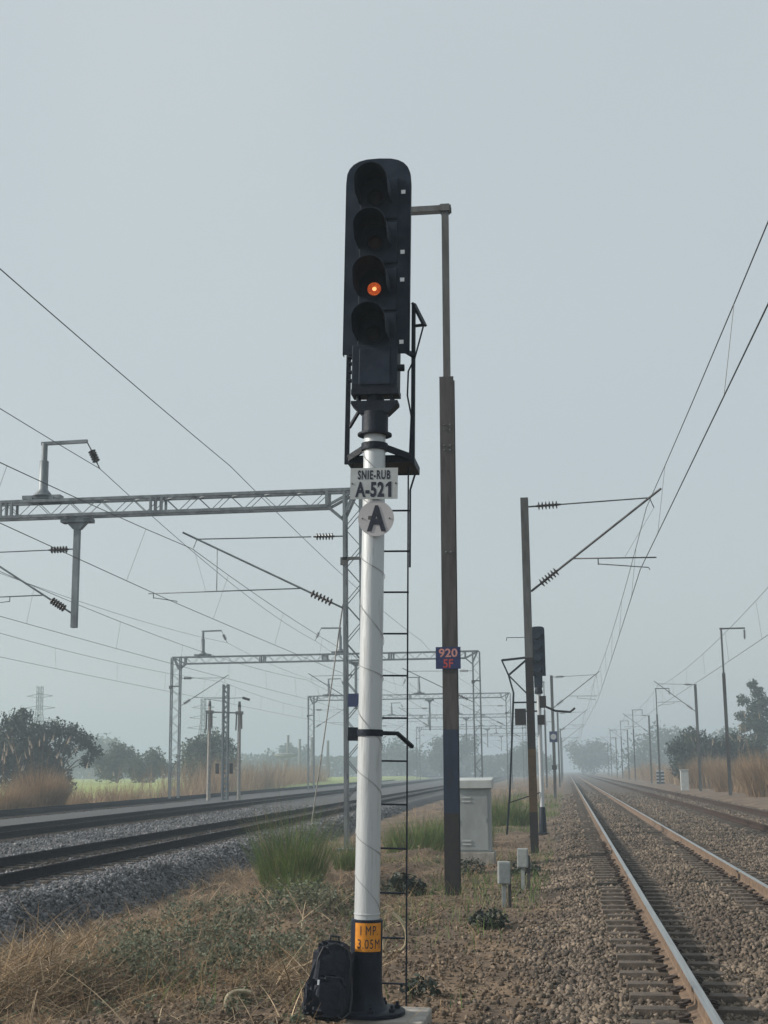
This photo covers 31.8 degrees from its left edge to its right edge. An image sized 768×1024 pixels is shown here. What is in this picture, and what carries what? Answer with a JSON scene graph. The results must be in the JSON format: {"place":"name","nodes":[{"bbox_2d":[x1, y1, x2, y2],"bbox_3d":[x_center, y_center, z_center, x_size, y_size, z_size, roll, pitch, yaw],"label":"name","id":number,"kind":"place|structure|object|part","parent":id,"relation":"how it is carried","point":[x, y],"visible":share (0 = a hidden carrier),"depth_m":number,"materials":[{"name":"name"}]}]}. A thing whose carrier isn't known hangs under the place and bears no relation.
{"place":"outdoors","nodes":[
{"label":"outdoors","id":0,"kind":"place"},
{"bbox_2d":[0,776,429,797],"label":"field","id":1,"kind":"structure","parent":0,"point":[333,780],"depth_m":178.09,"materials":[{"name":"plant"}]},
{"bbox_2d":[0,771,767,1023],"bbox_3d":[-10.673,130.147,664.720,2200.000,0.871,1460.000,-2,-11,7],"label":"ground","id":2,"kind":"structure","parent":0,"point":[745,800],"depth_m":16.16,"materials":[{"name":"soil"}]},
{"bbox_2d":[0,740,33,809],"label":"reed clump","id":3,"kind":"object","parent":2,"relation":"on","point":[13,799],"visible":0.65,"depth_m":68.18,"materials":[{"name":"plant"}]},
{"bbox_2d":[0,705,73,791],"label":"tree","id":4,"kind":"object","parent":2,"relation":"on","point":[11,724],"visible":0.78,"depth_m":107.56,"materials":[{"name":"green plant"}]},
{"bbox_2d":[0,727,81,807],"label":"reed clump","id":5,"kind":"object","parent":2,"relation":"on","point":[49,792],"visible":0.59,"depth_m":73.79,"materials":[{"name":"plant"}]},
{"bbox_2d":[26,686,56,724],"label":"pylon","id":6,"kind":"object","parent":2,"relation":"on","point":[38,700],"visible":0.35,"depth_m":302.07,"materials":[{"name":"metal"}]},
{"bbox_2d":[24,716,104,793],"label":"tree","id":7,"kind":"object","parent":2,"relation":"on","point":[76,736],"visible":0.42,"depth_m":108.91,"materials":[{"name":"green plant"}]},
{"bbox_2d":[61,761,94,804],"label":"reed clump","id":8,"kind":"object","parent":2,"relation":"on","point":[79,801],"visible":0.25,"depth_m":79.76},
{"bbox_2d":[55,732,122,778],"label":"tree","id":9,"kind":"object","parent":2,"relation":"on","point":[104,746],"visible":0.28,"depth_m":405.61,"materials":[{"name":"green plant"}]},
{"bbox_2d":[89,739,144,782],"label":"tree","id":10,"kind":"object","parent":2,"relation":"on","point":[117,756],"visible":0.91,"depth_m":180.65,"materials":[{"name":"green plant"}]},
{"bbox_2d":[94,769,142,801],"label":"reed clump","id":11,"kind":"object","parent":2,"relation":"on","point":[119,798],"visible":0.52,"depth_m":91.84,"materials":[{"name":"plant"}]},
{"bbox_2d":[121,746,176,782],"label":"tree","id":12,"kind":"object","parent":2,"relation":"on","point":[152,759],"visible":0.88,"depth_m":177.33,"materials":[{"name":"green plant"}]},
{"bbox_2d":[0,749,335,803],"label":"dry reeds","id":13,"kind":"object","parent":2,"relation":"on","point":[267,778],"visible":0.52,"depth_m":135.12,"materials":[{"name":"plant"}]},
{"bbox_2d":[0,439,362,851],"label":"gantry","id":14,"kind":"object","parent":2,"relation":"on","point":[77,523],"visible":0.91,"depth_m":38.62,"materials":[{"name":"metal"}]},
{"bbox_2d":[1,633,432,743],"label":"overhead wire","id":15,"kind":"object","parent":14,"relation":"hanging from","point":[165,677],"visible":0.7,"depth_m":76.56,"materials":[{"name":"metal"}]},
{"bbox_2d":[0,408,463,719],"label":"feeder wire","id":16,"kind":"object","parent":14,"relation":"attached to","point":[152,516],"visible":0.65,"depth_m":42.09,"materials":[{"name":"metal"}]},
{"bbox_2d":[0,462,505,743],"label":"overhead wire","id":17,"kind":"object","parent":14,"relation":"hanging from","point":[166,598],"visible":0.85,"depth_m":35.88,"materials":[{"name":"metal"}]},
{"bbox_2d":[0,268,517,727],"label":"feeder wire","id":18,"kind":"object","parent":14,"relation":"attached to","point":[166,412],"visible":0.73,"depth_m":30.77,"materials":[{"name":"metal"}]},
{"bbox_2d":[188,699,218,740],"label":"pylon","id":19,"kind":"object","parent":2,"relation":"on","point":[203,714],"visible":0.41,"depth_m":304.74,"materials":[{"name":"metal"}]},
{"bbox_2d":[172,727,241,779],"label":"tree","id":20,"kind":"object","parent":2,"relation":"on","point":[197,747],"visible":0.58,"depth_m":153.78,"materials":[{"name":"green plant"}]},
{"bbox_2d":[205,684,249,799],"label":"isolator structure","id":21,"kind":"object","parent":2,"relation":"on","point":[228,767],"visible":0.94,"depth_m":93.80,"materials":[{"name":"metal"}]},
{"bbox_2d":[224,989,250,1010],"bbox_3d":[-1.164,3.975,10.722,0.220,0.355,0.042,2,-11,-11],"label":"conduit pipe","id":22,"kind":"object","parent":2,"relation":"on","point":[236,991],"visible":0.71,"depth_m":10.74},
{"bbox_2d":[0,849,481,1023],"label":"weeds","id":23,"kind":"object","parent":2,"relation":"on","point":[157,984],"visible":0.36,"depth_m":13.52,"materials":[{"name":"green plant"}]},
{"bbox_2d":[0,819,502,1023],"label":"dry stems","id":24,"kind":"object","parent":2,"relation":"on","point":[287,997],"visible":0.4,"depth_m":12.43,"materials":[{"name":"plant"}]},
{"bbox_2d":[0,773,520,941],"bbox_3d":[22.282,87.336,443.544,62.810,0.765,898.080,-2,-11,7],"label":"ballast bed","id":25,"kind":"object","parent":2,"relation":"on","point":[421,800],"visible":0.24,"depth_m":78.40,"materials":[{"name":"gravel"}]},
{"bbox_2d":[0,804,404,952],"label":"ballast stones","id":26,"kind":"object","parent":25,"relation":"on","point":[116,878],"visible":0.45,"depth_m":27.03,"materials":[{"name":"gravel"}]},
{"bbox_2d":[0,775,439,819],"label":"railway track","id":27,"kind":"structure","parent":25,"relation":"on","point":[28,812],"depth_m":76.40,"materials":[{"name":"metal"}]},
{"bbox_2d":[0,775,472,842],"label":"railway track","id":28,"kind":"structure","parent":25,"relation":"on","point":[26,831],"depth_m":53.27,"materials":[{"name":"metal"}]},
{"bbox_2d":[0,775,506,892],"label":"railway track","id":29,"kind":"structure","parent":25,"relation":"on","point":[50,871],"depth_m":31.55,"materials":[{"name":"metal"}]},
{"bbox_2d":[0,833,544,1023],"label":"dead leaves","id":30,"kind":"object","parent":2,"relation":"on","point":[279,1021],"visible":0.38,"depth_m":12.82,"materials":[{"name":"brown plant"}]},
{"bbox_2d":[0,815,549,1023],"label":"dry straw","id":31,"kind":"object","parent":2,"relation":"on","point":[11,949],"visible":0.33,"depth_m":12.04,"materials":[{"name":"plant"}]},
{"bbox_2d":[212,779,352,892],"bbox_3d":[-1.619,5.571,23.608,3.031,2.152,3.268,-2,-11,7],"label":"grass clump","id":32,"kind":"object","parent":2,"relation":"on","point":[279,857],"visible":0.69,"depth_m":23.06,"materials":[{"name":"plant"}]},
{"bbox_2d":[274,753,296,772],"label":"water tank","id":33,"kind":"object","parent":2,"relation":"on","point":[285,755],"visible":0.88,"depth_m":299.28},
{"bbox_2d":[261,742,310,774],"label":"tree","id":34,"kind":"object","parent":2,"relation":"on","point":[292,749],"visible":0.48,"depth_m":428.18,"materials":[{"name":"green plant"}]},
{"bbox_2d":[286,735,289,770],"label":"chimney","id":35,"kind":"object","parent":2,"relation":"on","point":[288,759],"visible":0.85,"depth_m":305.64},
{"bbox_2d":[263,860,332,898],"bbox_3d":[-1.306,5.628,20.649,1.176,0.812,1.158,3,-11,-17],"label":"grass clump","id":36,"kind":"object","parent":2,"relation":"on","point":[283,882],"visible":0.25,"depth_m":20.63,"materials":[{"name":"plant"}]},
{"bbox_2d":[298,739,300,771],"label":"chimney","id":37,"kind":"object","parent":2,"relation":"on","point":[299,751],"visible":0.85,"depth_m":305.14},
{"bbox_2d":[66,845,556,1023],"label":"soil clods","id":38,"kind":"object","parent":2,"relation":"on","point":[442,1014],"visible":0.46,"depth_m":12.35,"materials":[{"name":"soil"}]},
{"bbox_2d":[310,737,312,769],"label":"chimney","id":39,"kind":"object","parent":2,"relation":"on","point":[311,757],"visible":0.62,"depth_m":304.86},
{"bbox_2d":[83,791,565,1013],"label":"short grass","id":40,"kind":"structure","parent":2,"relation":"on","point":[535,851],"depth_m":20.11,"materials":[{"name":"plant"}]},
{"bbox_2d":[168,627,482,798],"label":"gantry","id":41,"kind":"object","parent":2,"relation":"on","point":[202,654],"visible":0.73,"depth_m":91.12,"materials":[{"name":"metal"}]},
{"bbox_2d":[0,573,434,721],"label":"feeder wire","id":42,"kind":"object","parent":41,"relation":"attached to","point":[168,628],"visible":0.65,"depth_m":76.83,"materials":[{"name":"metal"}]},
{"bbox_2d":[0,571,477,747],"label":"overhead wire","id":43,"kind":"object","parent":41,"relation":"hanging from","point":[175,642],"visible":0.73,"depth_m":56.44,"materials":[{"name":"metal"}]},
{"bbox_2d":[302,935,352,1021],"bbox_3d":[-0.391,3.341,9.687,0.358,0.587,0.312,9,-19,-8],"label":"backpack","id":44,"kind":"object","parent":2,"relation":"on","point":[329,983],"visible":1,"depth_m":9.57,"materials":[{"name":"black fabric"}]},
{"bbox_2d":[326,741,329,777],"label":"chimney","id":45,"kind":"object","parent":2,"relation":"on","point":[327,762],"visible":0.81,"depth_m":304.97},
{"bbox_2d":[323,830,388,870],"bbox_3d":[-0.518,6.584,26.602,1.483,0.885,1.455,4,-12,-23],"label":"grass clump","id":46,"kind":"object","parent":2,"relation":"on","point":[348,861],"visible":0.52,"depth_m":26.33,"materials":[{"name":"plant"}]},
{"bbox_2d":[0,749,767,779],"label":"wood","id":47,"kind":"object","parent":2,"relation":"on","point":[496,763],"visible":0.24,"depth_m":459.22,"materials":[{"name":"green plant"}]},
{"bbox_2d":[382,935,385,954],"bbox_3d":[-0.031,4.446,13.963,0.119,0.388,0.045,-7,-12,29],"label":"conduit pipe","id":48,"kind":"object","parent":2,"relation":"on","point":[383,943],"visible":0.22,"depth_m":13.93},
{"bbox_2d":[343,158,431,1023],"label":"railway signal","id":49,"kind":"object","parent":2,"relation":"on","point":[376,309],"visible":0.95,"depth_m":10.55,"materials":[{"name":"black paint"}]},
{"bbox_2d":[390,912,408,952],"bbox_3d":[0.152,4.410,14.132,0.213,0.433,0.036,-2,-11,7],"label":"conduit pipe","id":50,"kind":"object","parent":2,"relation":"on","point":[398,917],"visible":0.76,"depth_m":14.12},
{"bbox_2d":[380,872,427,895],"bbox_3d":[0.293,5.797,20.933,0.798,0.438,0.822,-2,-11,7],"label":"weed plant","id":51,"kind":"object","parent":2,"relation":"on","point":[401,885],"visible":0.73,"depth_m":20.81,"materials":[{"name":"green plant"}]},
{"bbox_2d":[382,737,428,775],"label":"tree","id":52,"kind":"object","parent":2,"relation":"on","point":[396,749],"visible":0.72,"depth_m":410.82,"materials":[{"name":"green plant"}]},
{"bbox_2d":[307,677,512,789],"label":"gantry","id":53,"kind":"object","parent":2,"relation":"on","point":[429,701],"visible":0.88,"depth_m":139.56,"materials":[{"name":"metal"}]},
{"bbox_2d":[381,801,443,853],"bbox_3d":[1.068,7.867,33.779,2.736,1.334,2.682,7,-13,-35],"label":"grass clump","id":54,"kind":"object","parent":2,"relation":"on","point":[427,836],"visible":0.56,"depth_m":33.44,"materials":[{"name":"plant"}]},
{"bbox_2d":[399,973,441,999],"bbox_3d":[0.298,3.940,11.214,0.355,0.198,0.344,-10,-15,42],"label":"weed plant","id":55,"kind":"object","parent":2,"relation":"on","point":[423,986],"visible":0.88,"depth_m":11.19,"materials":[{"name":"green plant"}]},
{"bbox_2d":[411,203,460,895],"bbox_3d":[0.356,0.375,22.206,1.780,11.440,0.284,-2,-11,7],"label":"feeder mast","id":56,"kind":"object","parent":2,"relation":"on","point":[448,657],"visible":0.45,"depth_m":21.82,"materials":[{"name":"metal"}]},
{"bbox_2d":[425,733,478,774],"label":"tree","id":57,"kind":"object","parent":2,"relation":"on","point":[435,759],"visible":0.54,"depth_m":391.25,"materials":[{"name":"green plant"}]},
{"bbox_2d":[381,702,527,784],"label":"gantry","id":58,"kind":"object","parent":2,"relation":"on","point":[466,719],"visible":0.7,"depth_m":189.88,"materials":[{"name":"metal"}]},
{"bbox_2d":[419,804,503,843],"bbox_3d":[1.920,8.224,35.662,2.510,1.174,2.627,-7,-13,30],"label":"grass clump","id":59,"kind":"object","parent":2,"relation":"on","point":[443,823],"visible":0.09,"depth_m":35.54,"materials":[{"name":"plant"}]},
{"bbox_2d":[416,716,526,780],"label":"gantry","id":60,"kind":"object","parent":2,"relation":"on","point":[486,729],"visible":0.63,"depth_m":241.18,"materials":[{"name":"metal"}]},
{"bbox_2d":[461,856,486,874],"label":"weed plant","id":61,"kind":"object","parent":2,"relation":"on","point":[466,861],"visible":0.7,"depth_m":26.00,"materials":[{"name":"green plant"}]},
{"bbox_2d":[392,778,558,817],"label":"dry reeds","id":62,"kind":"object","parent":2,"relation":"on","point":[517,788],"visible":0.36,"depth_m":117.23,"materials":[{"name":"plant"}]},
{"bbox_2d":[460,777,495,864],"bbox_3d":[1.883,6.610,28.473,0.900,1.974,0.750,-2,-11,7],"label":"equipment cabinet","id":63,"kind":"object","parent":2,"relation":"on","point":[475,820],"visible":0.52,"depth_m":28.19,"materials":[{"name":"metal"}]},
{"bbox_3d":[1.830,6.445,28.186,0.680,1.200,0.032,-2,-11,7],"label":"door","id":64,"kind":"part","parent":63,"relation":"part of","materials":[{"name":"metal"}]},
{"bbox_2d":[467,907,510,928],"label":"weed plant","id":65,"kind":"object","parent":2,"relation":"on","point":[480,917],"visible":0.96,"depth_m":16.29,"materials":[{"name":"green plant"}]},
{"bbox_2d":[442,725,538,762],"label":"gantry","id":66,"kind":"object","parent":2,"relation":"on","point":[495,740],"visible":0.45,"depth_m":291.17,"materials":[{"name":"metal"}]},
{"bbox_2d":[497,861,511,907],"bbox_3d":[1.673,5.249,18.705,0.192,0.790,0.206,0,-11,1],"label":"junction box","id":67,"kind":"object","parent":2,"relation":"on","point":[504,874],"visible":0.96,"depth_m":18.66,"materials":[{"name":"metal"}]},
{"bbox_2d":[491,787,539,826],"bbox_3d":[4.191,10.512,48.664,3.535,1.616,3.120,-2,-11,7],"label":"grass clump","id":68,"kind":"object","parent":2,"relation":"on","point":[514,816],"visible":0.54,"depth_m":48.11,"materials":[{"name":"plant"}]},
{"bbox_2d":[517,848,529,889],"bbox_3d":[2.255,5.838,21.797,0.192,0.790,0.206,-1,-11,10],"label":"junction box","id":69,"kind":"object","parent":2,"relation":"on","point":[523,859],"visible":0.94,"depth_m":21.76,"materials":[{"name":"metal"}]},
{"bbox_2d":[510,862,540,876],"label":"weed plant","id":70,"kind":"object","parent":2,"relation":"on","point":[531,870],"visible":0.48,"depth_m":24.99,"materials":[{"name":"green plant"}]},
{"bbox_2d":[504,741,557,775],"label":"tree","id":71,"kind":"object","parent":2,"relation":"on","point":[518,760],"visible":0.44,"depth_m":429.44,"materials":[{"name":"green plant"}]},
{"bbox_2d":[501,626,574,834],"bbox_3d":[4.806,6.707,41.730,2.262,6.352,0.592,-2,-11,7],"label":"railway signal","id":72,"kind":"object","parent":2,"relation":"on","point":[539,664],"visible":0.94,"depth_m":41.76,"materials":[{"name":"black paint"}]},
{"bbox_2d":[543,681,547,787],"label":"feeder mast","id":73,"kind":"object","parent":2,"relation":"on","point":[545,743],"visible":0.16,"depth_m":146.70,"materials":[{"name":"metal"}]},
{"bbox_2d":[561,736,577,779],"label":"cantilever mast","id":74,"kind":"object","parent":2,"relation":"on","point":[562,756],"visible":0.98,"depth_m":275.12,"materials":[{"name":"metal"}]},
{"bbox_2d":[559,727,580,781],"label":"cantilever mast","id":75,"kind":"object","parent":2,"relation":"on","point":[561,750],"visible":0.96,"depth_m":214.92,"materials":[{"name":"metal"}]},
{"bbox_2d":[557,711,584,786],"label":"cantilever mast","id":76,"kind":"object","parent":2,"relation":"on","point":[558,731],"visible":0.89,"depth_m":154.49,"materials":[{"name":"metal"}]},
{"bbox_2d":[549,671,599,797],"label":"cantilever mast","id":77,"kind":"object","parent":2,"relation":"on","point":[553,736],"visible":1,"depth_m":93.96,"materials":[{"name":"metal"}]},
{"bbox_2d":[520,488,661,852],"bbox_3d":[5.138,3.728,32.485,3.457,8.695,0.230,-2,-11,7],"label":"cantilever mast","id":78,"kind":"object","parent":2,"relation":"on","point":[531,741],"visible":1,"depth_m":32.80,"materials":[{"name":"metal"}]},
{"bbox_2d":[576,221,767,742],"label":"overhead wire","id":79,"kind":"object","parent":78,"relation":"hanging from","point":[700,443],"visible":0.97,"depth_m":20.68,"materials":[{"name":"metal"}]},
{"bbox_2d":[563,737,618,774],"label":"tree","id":80,"kind":"object","parent":2,"relation":"on","point":[581,756],"visible":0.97,"depth_m":504.28,"materials":[{"name":"green plant"}]},
{"bbox_2d":[595,742,608,774],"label":"cantilever mast","id":81,"kind":"object","parent":2,"relation":"on","point":[608,755],"visible":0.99,"depth_m":340.01,"materials":[{"name":"metal"}]},
{"bbox_2d":[600,736,617,777],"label":"cantilever mast","id":82,"kind":"object","parent":2,"relation":"on","point":[616,753],"visible":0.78,"depth_m":283.59,"materials":[{"name":"metal"}]},
{"bbox_2d":[610,730,616,775],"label":"feeder mast","id":83,"kind":"object","parent":2,"relation":"on","point":[610,750],"visible":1,"depth_m":320.75,"materials":[{"name":"metal"}]},
{"bbox_2d":[608,728,629,779],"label":"cantilever mast","id":84,"kind":"object","parent":2,"relation":"on","point":[627,749],"visible":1,"depth_m":229.08,"materials":[{"name":"metal"}]},
{"bbox_2d":[620,721,628,778],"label":"feeder mast","id":85,"kind":"object","parent":2,"relation":"on","point":[621,751],"visible":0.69,"depth_m":258.13,"materials":[{"name":"metal"}]},
{"bbox_2d":[632,709,642,780],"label":"feeder mast","id":86,"kind":"object","parent":2,"relation":"on","point":[634,746],"visible":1,"depth_m":210.52,"materials":[{"name":"metal"}]},
{"bbox_2d":[624,714,652,782],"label":"cantilever mast","id":87,"kind":"object","parent":2,"relation":"on","point":[649,742],"visible":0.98,"depth_m":168.68,"materials":[{"name":"metal"}]},
{"bbox_2d":[614,720,692,772],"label":"tree","id":88,"kind":"object","parent":2,"relation":"on","point":[641,752],"visible":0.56,"depth_m":403.57,"materials":[{"name":"green plant"}]},
{"bbox_2d":[550,773,767,1012],"bbox_3d":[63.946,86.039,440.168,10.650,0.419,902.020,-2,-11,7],"label":"ballast bed","id":89,"kind":"object","parent":2,"relation":"on","point":[604,786],"visible":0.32,"depth_m":47.40,"materials":[{"name":"gravel"}]},
{"bbox_2d":[424,791,767,1023],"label":"ballast stones","id":90,"kind":"object","parent":89,"relation":"on","point":[570,966],"visible":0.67,"depth_m":15.76,"materials":[{"name":"gravel"}]},
{"bbox_2d":[568,772,767,1023],"bbox_3d":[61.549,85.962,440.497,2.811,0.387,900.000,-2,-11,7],"label":"railway track","id":91,"kind":"structure","parent":89,"relation":"on","point":[698,1003],"depth_m":16.43,"materials":[{"name":"metal"}]},
{"bbox_2d":[575,772,767,838],"bbox_3d":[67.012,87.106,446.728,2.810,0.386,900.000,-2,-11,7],"label":"railway track","id":92,"kind":"structure","parent":89,"relation":"on","point":[740,823],"depth_m":55.55,"materials":[{"name":"metal"}]},
{"bbox_2d":[656,770,664,783],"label":"striped board","id":93,"kind":"object","parent":2,"relation":"on","point":[662,776],"visible":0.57,"depth_m":157.10,"materials":[{"name":"metal"}]},
{"bbox_2d":[655,688,669,783],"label":"feeder mast","id":94,"kind":"object","parent":2,"relation":"on","point":[658,736],"visible":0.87,"depth_m":155.03,"materials":[{"name":"metal"}]},
{"bbox_2d":[654,681,701,790],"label":"cantilever mast","id":95,"kind":"object","parent":2,"relation":"on","point":[697,735],"visible":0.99,"depth_m":107.30,"materials":[{"name":"metal"}]},
{"bbox_2d":[600,591,767,747],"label":"overhead wire","id":96,"kind":"object","parent":95,"relation":"hanging from","point":[703,659],"visible":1,"depth_m":68.26,"materials":[{"name":"metal"}]},
{"bbox_2d":[679,769,688,790],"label":"white marker box","id":97,"kind":"object","parent":2,"relation":"on","point":[684,778],"visible":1,"depth_m":108.42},
{"bbox_2d":[664,726,726,778],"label":"tree","id":98,"kind":"object","parent":2,"relation":"on","point":[679,748],"visible":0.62,"depth_m":138.73,"materials":[{"name":"green plant"}]},
{"bbox_2d":[623,749,767,796],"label":"dry reeds","id":99,"kind":"object","parent":2,"relation":"on","point":[643,772],"visible":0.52,"depth_m":153.46,"materials":[{"name":"plant"}]},
{"bbox_2d":[679,725,731,788],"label":"reed clump","id":100,"kind":"object","parent":2,"relation":"on","point":[693,780],"visible":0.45,"depth_m":118.28,"materials":[{"name":"plant"}]},
{"bbox_2d":[703,723,746,760],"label":"tree","id":101,"kind":"object","parent":2,"relation":"on","point":[721,731],"visible":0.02,"depth_m":365.86,"materials":[{"name":"green plant"}]},
{"bbox_2d":[703,735,758,791],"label":"reed clump","id":102,"kind":"object","parent":2,"relation":"on","point":[719,784],"visible":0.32,"depth_m":99.91,"materials":[{"name":"plant"}]},
{"bbox_2d":[719,627,745,794],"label":"feeder mast","id":103,"kind":"object","parent":2,"relation":"on","point":[727,730],"visible":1,"depth_m":88.82,"materials":[{"name":"metal"}]},
{"bbox_2d":[720,727,767,769],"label":"tree","id":104,"kind":"object","parent":2,"relation":"on","point":[735,745],"visible":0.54,"depth_m":139.23,"materials":[{"name":"green plant"}]},
{"bbox_2d":[728,709,767,796],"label":"reed clump","id":105,"kind":"object","parent":2,"relation":"on","point":[752,785],"visible":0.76,"depth_m":81.48,"materials":[{"name":"plant"}]},
{"bbox_2d":[734,679,767,762],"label":"tree","id":106,"kind":"object","parent":2,"relation":"on","point":[753,720],"visible":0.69,"depth_m":163.48,"materials":[{"name":"green plant"}]},
{"bbox_2d":[0,0,767,773],"label":"sky","id":107,"kind":"structure","parent":0,"point":[173,173],"materials":[{"name":"grey"}]}
]}

